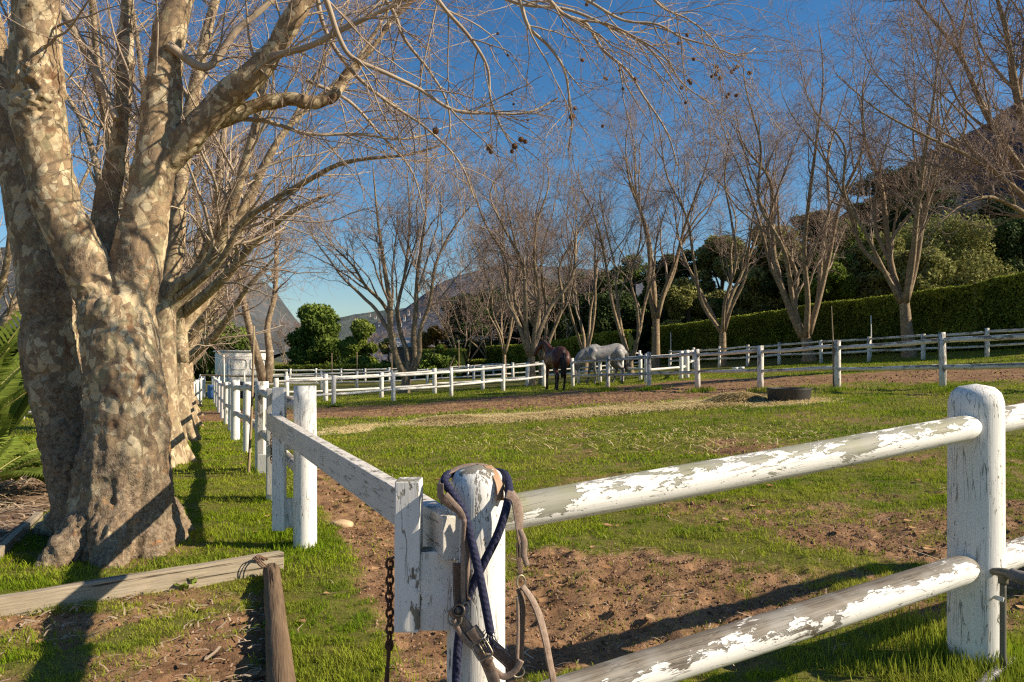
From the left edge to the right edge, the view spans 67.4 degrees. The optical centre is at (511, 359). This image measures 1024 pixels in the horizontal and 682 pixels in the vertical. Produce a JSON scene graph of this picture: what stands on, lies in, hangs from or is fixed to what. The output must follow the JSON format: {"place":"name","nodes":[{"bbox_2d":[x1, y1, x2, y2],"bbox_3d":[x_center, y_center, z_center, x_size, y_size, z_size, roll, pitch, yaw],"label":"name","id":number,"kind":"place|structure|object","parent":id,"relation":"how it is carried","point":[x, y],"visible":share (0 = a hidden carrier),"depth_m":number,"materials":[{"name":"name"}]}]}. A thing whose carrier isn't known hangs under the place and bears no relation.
{"place":"outdoors","nodes":[
{"label":"outdoors","id":0,"kind":"place"},
{"bbox_2d":[0,247,300,354],"bbox_3d":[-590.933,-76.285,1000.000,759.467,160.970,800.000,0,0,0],"label":"hill","id":1,"kind":"structure","parent":0,"point":[263,308],"depth_m":866.27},
{"bbox_2d":[274,308,404,360],"bbox_3d":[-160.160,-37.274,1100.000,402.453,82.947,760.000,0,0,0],"label":"hill","id":2,"kind":"structure","parent":0,"point":[345,324],"depth_m":981.92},
{"bbox_2d":[277,266,657,361],"bbox_3d":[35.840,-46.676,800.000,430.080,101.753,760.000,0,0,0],"label":"hill","id":3,"kind":"structure","parent":0,"point":[407,324],"depth_m":629.25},
{"bbox_2d":[0,268,1023,681],"bbox_3d":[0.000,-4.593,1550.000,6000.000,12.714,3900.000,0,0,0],"label":"ground","id":4,"kind":"structure","parent":0,"point":[238,656],"depth_m":4.66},
{"bbox_2d":[0,326,18,358],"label":"shrub","id":5,"kind":"object","parent":4,"relation":"on","point":[7,339],"visible":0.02,"depth_m":24.31,"materials":[{"name":"green plant"}]},
{"bbox_2d":[0,304,26,408],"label":"palm plant","id":6,"kind":"object","parent":4,"relation":"on","point":[6,363],"visible":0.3,"depth_m":7.25,"materials":[{"name":"green plant"}]},
{"bbox_2d":[0,352,30,438],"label":"broad leaf plant","id":7,"kind":"object","parent":4,"relation":"on","point":[18,410],"visible":0.27,"depth_m":8.62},
{"bbox_2d":[0,511,42,557],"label":"edging board","id":8,"kind":"object","parent":4,"relation":"on","point":[9,542],"visible":0.73,"depth_m":5.21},
{"bbox_2d":[0,405,43,481],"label":"palm plant","id":9,"kind":"object","parent":4,"relation":"on","point":[7,444],"visible":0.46,"depth_m":7.05,"materials":[{"name":"green plant"}]},
{"bbox_2d":[1,442,42,480],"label":"broad leaf plant","id":10,"kind":"object","parent":4,"relation":"on","point":[16,478],"visible":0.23,"depth_m":7.73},
{"bbox_2d":[12,449,44,482],"bbox_3d":[-4.553,1.035,7.476,0.779,0.368,0.686,0,0,0],"label":"broad leaf plant","id":11,"kind":"object","parent":4,"relation":"on","point":[38,477],"visible":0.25,"depth_m":7.41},
{"bbox_2d":[0,0,141,330],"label":"plane tree","id":12,"kind":"object","parent":4,"relation":"on","point":[11,308],"visible":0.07,"depth_m":14.13,"materials":[{"name":"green plant"}]},
{"bbox_2d":[0,551,283,616],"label":"edging beam","id":13,"kind":"structure","parent":4,"relation":"on","point":[158,580],"depth_m":3.97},
{"bbox_2d":[71,89,288,416],"bbox_3d":[-9.642,-3.070,21.840,6.861,9.839,5.533,0,0,0],"label":"plane tree","id":14,"kind":"object","parent":4,"relation":"on","point":[195,406],"visible":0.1,"depth_m":21.98,"materials":[{"name":"brown plant"}]},
{"bbox_2d":[174,577,196,589],"bbox_3d":[-1.735,1.192,4.084,0.113,0.062,0.100,0,0,-29],"label":"weed","id":15,"kind":"object","parent":4,"relation":"on","point":[184,585],"visible":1,"depth_m":4.06,"materials":[{"name":"green plant"}]},
{"bbox_2d":[100,151,281,406],"bbox_3d":[-11.167,-3.050,27.141,6.054,9.880,4.735,0,0,-36],"label":"plane tree","id":16,"kind":"object","parent":4,"relation":"on","point":[211,329],"visible":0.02,"depth_m":27.06,"materials":[{"name":"brown plant"}]},
{"bbox_2d":[194,376,205,399],"bbox_3d":[-12.223,1.287,30.002,0.162,1.097,9.713,0,0,-20],"label":"hitching rail","id":17,"kind":"object","parent":4,"relation":"on","point":[196,386],"visible":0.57,"depth_m":32.42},
{"bbox_2d":[63,0,338,426],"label":"plane tree","id":18,"kind":"object","parent":4,"relation":"on","point":[201,323],"visible":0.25,"depth_m":17.03,"materials":[{"name":"brown plant"}]},
{"bbox_2d":[193,315,217,380],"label":"evergreen tree","id":19,"kind":"object","parent":4,"relation":"on","point":[197,372],"visible":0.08,"depth_m":60.64,"materials":[{"name":"green plant"}]},
{"bbox_2d":[207,385,212,398],"bbox_3d":[-12.870,1.407,33.000,0.410,0.600,0.410,0,0,0],"label":"blue drum","id":20,"kind":"object","parent":4,"relation":"on","point":[209,392],"visible":0.56,"depth_m":32.81,"materials":[{"name":"plastic"}]},
{"bbox_2d":[63,0,389,440],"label":"plane tree","id":21,"kind":"object","parent":4,"relation":"on","point":[191,310],"visible":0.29,"depth_m":12.57,"materials":[{"name":"brown plant"}]},
{"bbox_2d":[198,319,256,371],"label":"evergreen tree","id":22,"kind":"object","parent":4,"relation":"on","point":[210,363],"visible":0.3,"depth_m":54.83,"materials":[{"name":"green plant"}]},
{"bbox_2d":[199,374,256,403],"bbox_3d":[-10.316,1.194,28.264,3.329,1.242,0.127,0,0,28],"label":"cross rail","id":23,"kind":"object","parent":4,"relation":"on","point":[200,387],"visible":0.59,"depth_m":28.95,"materials":[{"name":"white wood"}]},
{"bbox_2d":[213,350,273,382],"bbox_3d":[-13.320,0.640,38.025,2.500,2.131,2.782,0,0,-30],"label":"horse trailer","id":24,"kind":"object","parent":4,"relation":"on","point":[241,368],"visible":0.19,"depth_m":36.72,"materials":[{"name":"metal"}]},
{"bbox_2d":[182,151,306,382],"bbox_3d":[-7.921,-2.321,22.879,3.788,8.155,2.384,0,0,-12],"label":"bare tree","id":25,"kind":"object","parent":4,"relation":"on","point":[264,373],"visible":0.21,"depth_m":22.96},
{"bbox_2d":[247,326,254,473],"bbox_3d":[-2.791,0.496,8.200,0.093,1.704,0.033,0,0,0],"label":"stake","id":26,"kind":"object","parent":4,"relation":"on","point":[251,417],"visible":0.89,"depth_m":8.19,"materials":[{"name":"brown wood"}]},
{"bbox_2d":[0,0,508,467],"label":"plane tree","id":27,"kind":"object","parent":4,"relation":"on","point":[177,290],"visible":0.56,"depth_m":9.11,"materials":[{"name":"brown plant"}]},
{"bbox_2d":[211,376,316,549],"bbox_3d":[-7.167,1.000,19.228,0.303,1.657,30.996,0,0,-22],"label":"alley fence","id":28,"kind":"object","parent":4,"relation":"on","point":[297,512],"visible":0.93,"depth_m":4.93,"materials":[{"name":"white paint"}]},
{"bbox_2d":[223,355,224,408],"bbox_3d":[-7.502,0.587,20.000,0.046,1.441,0.040,0,0,-22],"label":"stake","id":29,"kind":"object","parent":28,"relation":"attached to","point":[223,378],"visible":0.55,"depth_m":19.98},
{"bbox_2d":[255,317,300,364],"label":"leafless tree","id":30,"kind":"object","parent":4,"relation":"on","point":[296,324],"visible":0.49,"depth_m":89.76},
{"bbox_2d":[263,563,295,681],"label":"round log","id":31,"kind":"object","parent":4,"relation":"on","point":[279,664],"visible":1,"depth_m":3.21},
{"bbox_2d":[253,554,268,568],"bbox_3d":[-1.384,1.133,4.285,0.140,0.066,0.110,0,0,44],"label":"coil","id":32,"kind":"object","parent":31,"relation":"on","point":[255,558],"visible":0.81,"depth_m":4.26,"materials":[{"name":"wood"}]},
{"bbox_2d":[284,303,340,364],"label":"evergreen tree","id":33,"kind":"object","parent":4,"relation":"on","point":[313,340],"visible":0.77,"depth_m":68.40,"materials":[{"name":"green plant"}]},
{"bbox_2d":[328,403,344,407],"bbox_3d":[-5.695,1.506,24.883,0.559,0.238,0.542,0,0,0],"label":"weed","id":34,"kind":"object","parent":4,"relation":"on","point":[335,405],"visible":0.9,"depth_m":24.76,"materials":[{"name":"green plant"}]},
{"bbox_2d":[273,363,404,379],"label":"fence","id":35,"kind":"object","parent":4,"relation":"on","point":[338,366],"visible":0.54,"depth_m":62.49,"materials":[{"name":"white wood"}]},
{"bbox_2d":[330,519,353,527],"bbox_3d":[-1.234,1.196,5.550,0.171,0.075,0.118,0,0,0],"label":"flat stone","id":36,"kind":"object","parent":4,"relation":"on","point":[345,523],"visible":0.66,"depth_m":5.51,"materials":[{"name":"stone"}]},
{"bbox_2d":[336,318,379,363],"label":"evergreen tree","id":37,"kind":"object","parent":4,"relation":"on","point":[349,347],"visible":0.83,"depth_m":65.27,"materials":[{"name":"green plant"}]},
{"bbox_2d":[350,329,409,362],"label":"leafless tree","id":38,"kind":"object","parent":4,"relation":"on","point":[373,341],"visible":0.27,"depth_m":84.50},
{"bbox_2d":[378,334,396,363],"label":"shrub","id":39,"kind":"object","parent":4,"relation":"on","point":[383,346],"visible":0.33,"depth_m":63.91,"materials":[{"name":"green plant"}]},
{"bbox_2d":[273,363,507,381],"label":"paddock fence","id":40,"kind":"object","parent":4,"relation":"on","point":[365,369],"visible":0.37,"depth_m":57.95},
{"bbox_2d":[266,127,519,392],"bbox_3d":[-4.914,-4.216,34.071,12.270,11.740,6.330,0,0,-19],"label":"bare tree","id":41,"kind":"object","parent":4,"relation":"on","point":[414,363],"visible":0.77,"depth_m":33.61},
{"bbox_2d":[284,363,529,400],"bbox_3d":[-3.873,0.951,30.757,10.176,1.605,0.195,0,0,-25],"label":"paddock fence","id":42,"kind":"object","parent":4,"relation":"on","point":[381,385],"visible":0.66,"depth_m":30.38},
{"bbox_2d":[274,361,545,403],"bbox_3d":[-3.104,0.898,27.512,10.917,1.657,0.176,0,0,-36],"label":"paddock fence","id":43,"kind":"object","parent":4,"relation":"on","point":[393,375],"visible":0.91,"depth_m":27.25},
{"bbox_2d":[389,338,434,379],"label":"garden shed","id":44,"kind":"structure","parent":4,"relation":"on","point":[400,348],"depth_m":61.80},
{"bbox_2d":[0,0,849,568],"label":"plane tree","id":45,"kind":"object","parent":4,"relation":"on","point":[90,346],"visible":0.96,"depth_m":4.89,"materials":[{"name":"brown plant"}]},
{"bbox_2d":[416,325,449,348],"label":"shrub","id":46,"kind":"object","parent":4,"relation":"on","point":[432,336],"visible":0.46,"depth_m":61.61,"materials":[{"name":"green plant"}]},
{"bbox_2d":[418,344,459,379],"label":"shrub","id":47,"kind":"object","parent":4,"relation":"on","point":[430,360],"visible":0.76,"depth_m":57.55,"materials":[{"name":"green plant"}]},
{"bbox_2d":[418,348,467,378],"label":"hedge block","id":48,"kind":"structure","parent":4,"relation":"on","point":[452,352],"depth_m":58.58,"materials":[{"name":"green plant"}]},
{"bbox_2d":[269,350,640,389],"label":"paddock fence","id":49,"kind":"object","parent":4,"relation":"on","point":[427,378],"visible":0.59,"depth_m":42.09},
{"bbox_2d":[401,249,531,363],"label":"leafless tree","id":50,"kind":"object","parent":4,"relation":"on","point":[437,306],"visible":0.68,"depth_m":59.48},
{"bbox_2d":[440,292,499,358],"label":"tree","id":51,"kind":"object","parent":4,"relation":"on","point":[473,349],"visible":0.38,"depth_m":70.24,"materials":[{"name":"green plant"}]},
{"bbox_2d":[467,358,486,375],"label":"hedge","id":52,"kind":"object","parent":4,"relation":"on","point":[478,361],"visible":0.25,"depth_m":62.23,"materials":[{"name":"green plant"}]},
{"bbox_2d":[409,223,547,358],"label":"leafless tree","id":53,"kind":"object","parent":4,"relation":"on","point":[477,304],"visible":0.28,"depth_m":62.55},
{"bbox_2d":[426,186,573,376],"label":"bare tree","id":54,"kind":"object","parent":4,"relation":"on","point":[490,268],"visible":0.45,"depth_m":51.60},
{"bbox_2d":[472,285,531,357],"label":"leafless tree","id":55,"kind":"object","parent":4,"relation":"on","point":[506,338],"visible":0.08,"depth_m":74.12,"materials":[{"name":"brown plant"}]},
{"bbox_2d":[0,372,1019,681],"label":"bark litter","id":56,"kind":"object","parent":4,"relation":"on","point":[12,506],"visible":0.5,"depth_m":3.74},
{"bbox_2d":[0,348,1023,681],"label":"grass","id":57,"kind":"structure","parent":4,"relation":"on","point":[930,654],"depth_m":5.34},
{"bbox_2d":[0,379,1023,675],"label":"fallen leaves","id":58,"kind":"object","parent":4,"relation":"on","point":[262,673],"visible":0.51,"depth_m":4.36,"materials":[{"name":"brown plant"}]},
{"bbox_2d":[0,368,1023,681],"bbox_3d":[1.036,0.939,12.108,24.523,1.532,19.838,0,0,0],"label":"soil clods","id":59,"kind":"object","parent":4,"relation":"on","point":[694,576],"visible":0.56,"depth_m":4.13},
{"bbox_2d":[434,109,620,385],"bbox_3d":[0.741,-4.469,34.330,7.084,11.512,8.853,0,0,26],"label":"bare tree","id":60,"kind":"object","parent":4,"relation":"on","point":[529,345],"visible":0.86,"depth_m":32.81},
{"bbox_2d":[505,278,572,343],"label":"evergreen tree","id":61,"kind":"object","parent":4,"relation":"on","point":[562,326],"visible":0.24,"depth_m":70.66,"materials":[{"name":"green plant"}]},
{"bbox_2d":[474,137,612,383],"bbox_3d":[0.702,-4.611,33.780,6.085,11.714,8.067,0,0,30],"label":"bare tree","id":62,"kind":"object","parent":4,"relation":"on","point":[543,290],"visible":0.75,"depth_m":34.66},
{"bbox_2d":[533,336,570,390],"bbox_3d":[1.458,0.119,26.993,0.729,1.943,2.204,0,0,-19],"label":"horse","id":63,"kind":"object","parent":4,"relation":"on","point":[555,358],"visible":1,"depth_m":26.26},
{"bbox_2d":[485,329,637,375],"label":"clipped hedge","id":64,"kind":"object","parent":4,"relation":"on","point":[515,354],"visible":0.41,"depth_m":53.68,"materials":[{"name":"green plant"}]},
{"bbox_2d":[463,214,665,338],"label":"leafless tree","id":65,"kind":"object","parent":4,"relation":"on","point":[577,289],"visible":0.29,"depth_m":59.09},
{"bbox_2d":[317,391,845,458],"bbox_3d":[0.841,0.997,13.263,10.061,0.770,9.045,0,0,21],"label":"scattered hay","id":66,"kind":"object","parent":4,"relation":"on","point":[725,398],"visible":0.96,"depth_m":14.85,"materials":[{"name":"plant"}]},
{"bbox_2d":[563,269,610,336],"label":"evergreen tree","id":67,"kind":"object","parent":4,"relation":"on","point":[599,290],"visible":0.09,"depth_m":64.85,"materials":[{"name":"green plant"}]},
{"bbox_2d":[517,151,667,373],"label":"bare tree","id":68,"kind":"object","parent":4,"relation":"on","point":[590,326],"visible":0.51,"depth_m":45.55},
{"bbox_2d":[574,343,628,383],"bbox_3d":[3.357,0.164,29.292,2.228,1.551,0.695,0,0,-6],"label":"horse","id":69,"kind":"object","parent":4,"relation":"on","point":[596,351],"visible":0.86,"depth_m":29.10},
{"bbox_2d":[567,290,649,355],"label":"shrub","id":70,"kind":"object","parent":4,"relation":"on","point":[604,319],"visible":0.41,"depth_m":53.08,"materials":[{"name":"green plant"}]},
{"bbox_2d":[541,126,679,372],"bbox_3d":[5.350,-5.638,40.212,8.292,13.017,10.521,0,0,0],"label":"bare tree","id":71,"kind":"object","parent":4,"relation":"on","point":[618,322],"visible":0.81,"depth_m":39.78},
{"bbox_2d":[542,351,685,383],"bbox_3d":[4.148,0.446,30.008,2.721,1.548,6.070,0,0,-39],"label":"paddock fence","id":72,"kind":"object","parent":4,"relation":"on","point":[681,366],"visible":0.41,"depth_m":29.94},
{"bbox_2d":[605,254,664,305],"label":"evergreen tree","id":73,"kind":"object","parent":4,"relation":"on","point":[637,276],"visible":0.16,"depth_m":61.70,"materials":[{"name":"green plant"}]},
{"bbox_2d":[632,298,684,354],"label":"shrub","id":74,"kind":"object","parent":4,"relation":"on","point":[644,347],"visible":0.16,"depth_m":52.79,"materials":[{"name":"green plant"}]},
{"bbox_2d":[587,77,770,367],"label":"bare tree","id":75,"kind":"object","parent":4,"relation":"on","point":[655,309],"visible":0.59,"depth_m":42.38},
{"bbox_2d":[655,249,718,322],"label":"evergreen tree","id":76,"kind":"object","parent":4,"relation":"on","point":[682,272],"visible":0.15,"depth_m":59.69,"materials":[{"name":"green plant"}]},
{"bbox_2d":[683,349,693,377],"bbox_3d":[7.731,0.140,33.779,0.427,1.354,11.001,0,0,15],"label":"paddock fence","id":77,"kind":"object","parent":4,"relation":"on","point":[686,361],"visible":0.72,"depth_m":28.47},
{"bbox_2d":[659,276,719,325],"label":"shrub","id":78,"kind":"object","parent":4,"relation":"on","point":[681,298],"visible":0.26,"depth_m":49.56,"materials":[{"name":"green plant"}]},
{"bbox_2d":[684,297,723,321],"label":"shrub","id":79,"kind":"object","parent":4,"relation":"on","point":[719,301],"visible":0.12,"depth_m":51.48,"materials":[{"name":"green plant"}]},
{"bbox_2d":[394,384,1023,681],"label":"paddock fence","id":80,"kind":"object","parent":4,"relation":"on","point":[975,425],"visible":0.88,"depth_m":2.35,"materials":[{"name":"paint"}]},
{"bbox_2d":[267,413,459,561],"bbox_3d":[-0.881,0.433,3.540,0.054,0.149,3.538,0,0,-24],"label":"gate plank","id":81,"kind":"object","parent":80,"relation":"attached to","point":[372,487],"visible":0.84,"depth_m":2.66,"materials":[{"name":"paint"}]},
{"bbox_2d":[384,556,393,681],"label":"chain","id":82,"kind":"object","parent":80,"relation":"hanging from","point":[389,644],"visible":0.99,"depth_m":2.05,"materials":[{"name":"metal"}]},
{"bbox_2d":[441,468,512,681],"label":"lead rope","id":83,"kind":"object","parent":80,"relation":"hanging from","point":[479,568],"visible":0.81,"depth_m":1.89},
{"bbox_2d":[437,463,556,681],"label":"halter","id":84,"kind":"object","parent":80,"relation":"hanging from","point":[469,634],"visible":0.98,"depth_m":1.88,"materials":[{"name":"leather"}]},
{"bbox_2d":[990,568,1023,665],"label":"gate latch","id":85,"kind":"object","parent":80,"relation":"attached to","point":[1005,575],"visible":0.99,"depth_m":2.72,"materials":[{"name":"grey metal"}]},
{"bbox_2d":[580,43,846,365],"bbox_3d":[10.572,-7.206,38.362,11.586,15.369,10.524,0,0,-39],"label":"bare tree","id":86,"kind":"object","parent":4,"relation":"on","point":[727,309],"visible":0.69,"depth_m":38.55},
{"bbox_2d":[691,234,747,305],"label":"evergreen tree","id":87,"kind":"object","parent":4,"relation":"on","point":[705,258],"visible":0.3,"depth_m":58.03,"materials":[{"name":"green plant"}]},
{"bbox_2d":[724,257,767,315],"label":"shrub","id":88,"kind":"object","parent":4,"relation":"on","point":[744,304],"visible":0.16,"depth_m":50.57,"materials":[{"name":"green plant"}]},
{"bbox_2d":[737,223,801,314],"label":"evergreen tree","id":89,"kind":"object","parent":4,"relation":"on","point":[773,301],"visible":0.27,"depth_m":49.08,"materials":[{"name":"green plant"}]},
{"bbox_2d":[766,387,811,401],"bbox_3d":[5.234,0.668,14.511,0.817,0.250,0.817,0,0,0],"label":"feed tub","id":90,"kind":"object","parent":4,"relation":"on","point":[784,394],"visible":0.89,"depth_m":14.20,"materials":[{"name":"black rubber"}]},
{"bbox_2d":[672,0,909,361],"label":"bare tree","id":91,"kind":"object","parent":4,"relation":"on","point":[804,332],"visible":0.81,"depth_m":34.77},
{"bbox_2d":[757,269,834,312],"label":"shrub","id":92,"kind":"object","parent":4,"relation":"on","point":[770,285],"visible":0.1,"depth_m":47.88,"materials":[{"name":"green plant"}]},
{"bbox_2d":[570,332,1023,387],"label":"paddock fence","id":93,"kind":"object","parent":4,"relation":"on","point":[942,340],"visible":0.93,"depth_m":17.24,"materials":[{"name":"white paint"}]},
{"bbox_2d":[789,210,843,271],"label":"evergreen tree","id":94,"kind":"object","parent":4,"relation":"on","point":[800,229],"visible":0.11,"depth_m":58.72,"materials":[{"name":"green plant"}]},
{"bbox_2d":[831,306,833,385],"bbox_3d":[7.239,-0.207,17.294,0.089,1.985,0.057,0,0,-21],"label":"stake","id":95,"kind":"object","parent":4,"relation":"on","point":[832,346],"visible":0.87,"depth_m":17.29,"materials":[{"name":"brown wood"}]},
{"bbox_2d":[798,253,867,302],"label":"shrub","id":96,"kind":"object","parent":4,"relation":"on","point":[845,288],"visible":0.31,"depth_m":43.75,"materials":[{"name":"green plant"}]},
{"bbox_2d":[650,271,1023,363],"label":"clipped hedge","id":97,"kind":"object","parent":4,"relation":"on","point":[999,300],"visible":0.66,"depth_m":34.36,"materials":[{"name":"green plant"}]},
{"bbox_2d":[810,219,864,269],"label":"evergreen tree","id":98,"kind":"object","parent":4,"relation":"on","point":[849,243],"visible":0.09,"depth_m":46.96,"materials":[{"name":"green plant"}]},
{"bbox_2d":[668,328,1023,367],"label":"paddock fence","id":99,"kind":"object","parent":4,"relation":"on","point":[987,345],"visible":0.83,"depth_m":30.94,"materials":[{"name":"white paint"}]},
{"bbox_2d":[841,202,880,230],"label":"shrub","id":100,"kind":"object","parent":4,"relation":"on","point":[862,210],"visible":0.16,"depth_m":65.13,"materials":[{"name":"green plant"}]},
{"bbox_2d":[870,316,871,357],"bbox_3d":[14.490,-0.899,30.999,0.060,1.716,0.055,0,0,22],"label":"stake","id":101,"kind":"object","parent":4,"relation":"on","point":[871,332],"visible":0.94,"depth_m":30.98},
{"bbox_2d":[838,231,905,298],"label":"evergreen tree","id":102,"kind":"object","parent":4,"relation":"on","point":[861,266],"visible":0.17,"depth_m":44.26,"materials":[{"name":"green plant"}]},
{"bbox_2d":[745,0,1022,357],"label":"bare tree","id":103,"kind":"object","parent":4,"relation":"on","point":[900,296],"visible":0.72,"depth_m":30.63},
{"bbox_2d":[838,164,962,248],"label":"evergreen tree","id":104,"kind":"object","parent":4,"relation":"on","point":[902,215],"visible":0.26,"depth_m":68.22,"materials":[{"name":"green plant"}]},
{"bbox_2d":[790,0,1023,261],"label":"bare tree","id":105,"kind":"object","parent":4,"relation":"on","point":[1002,139],"visible":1,"depth_m":21.97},
{"bbox_2d":[866,246,956,296],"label":"shrub","id":106,"kind":"object","parent":4,"relation":"on","point":[938,267],"visible":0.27,"depth_m":40.13,"materials":[{"name":"green plant"}]},
{"bbox_2d":[897,211,1017,286],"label":"evergreen tree","id":107,"kind":"object","parent":4,"relation":"on","point":[972,264],"visible":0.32,"depth_m":48.23,"materials":[{"name":"green plant"}]},
{"bbox_2d":[956,195,1018,251],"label":"evergreen tree","id":108,"kind":"object","parent":4,"relation":"on","point":[1008,208],"visible":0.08,"depth_m":70.59,"materials":[{"name":"green plant"}]},
{"bbox_2d":[966,217,1023,275],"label":"evergreen tree","id":109,"kind":"object","parent":4,"relation":"on","point":[1009,233],"visible":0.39,"depth_m":50.45,"materials":[{"name":"green plant"}]},
{"bbox_2d":[975,655,1015,681],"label":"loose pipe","id":110,"kind":"object","parent":4,"relation":"on","point":[985,677],"visible":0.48,"depth_m":2.67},
{"bbox_2d":[0,0,1023,322],"label":"sky","id":111,"kind":"structure","parent":0,"point":[344,300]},
{"bbox_2d":[790,102,1023,271],"bbox_3d":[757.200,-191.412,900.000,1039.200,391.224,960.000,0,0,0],"label":"mountain","id":112,"kind":"structure","parent":0,"point":[1020,150],"depth_m":799.46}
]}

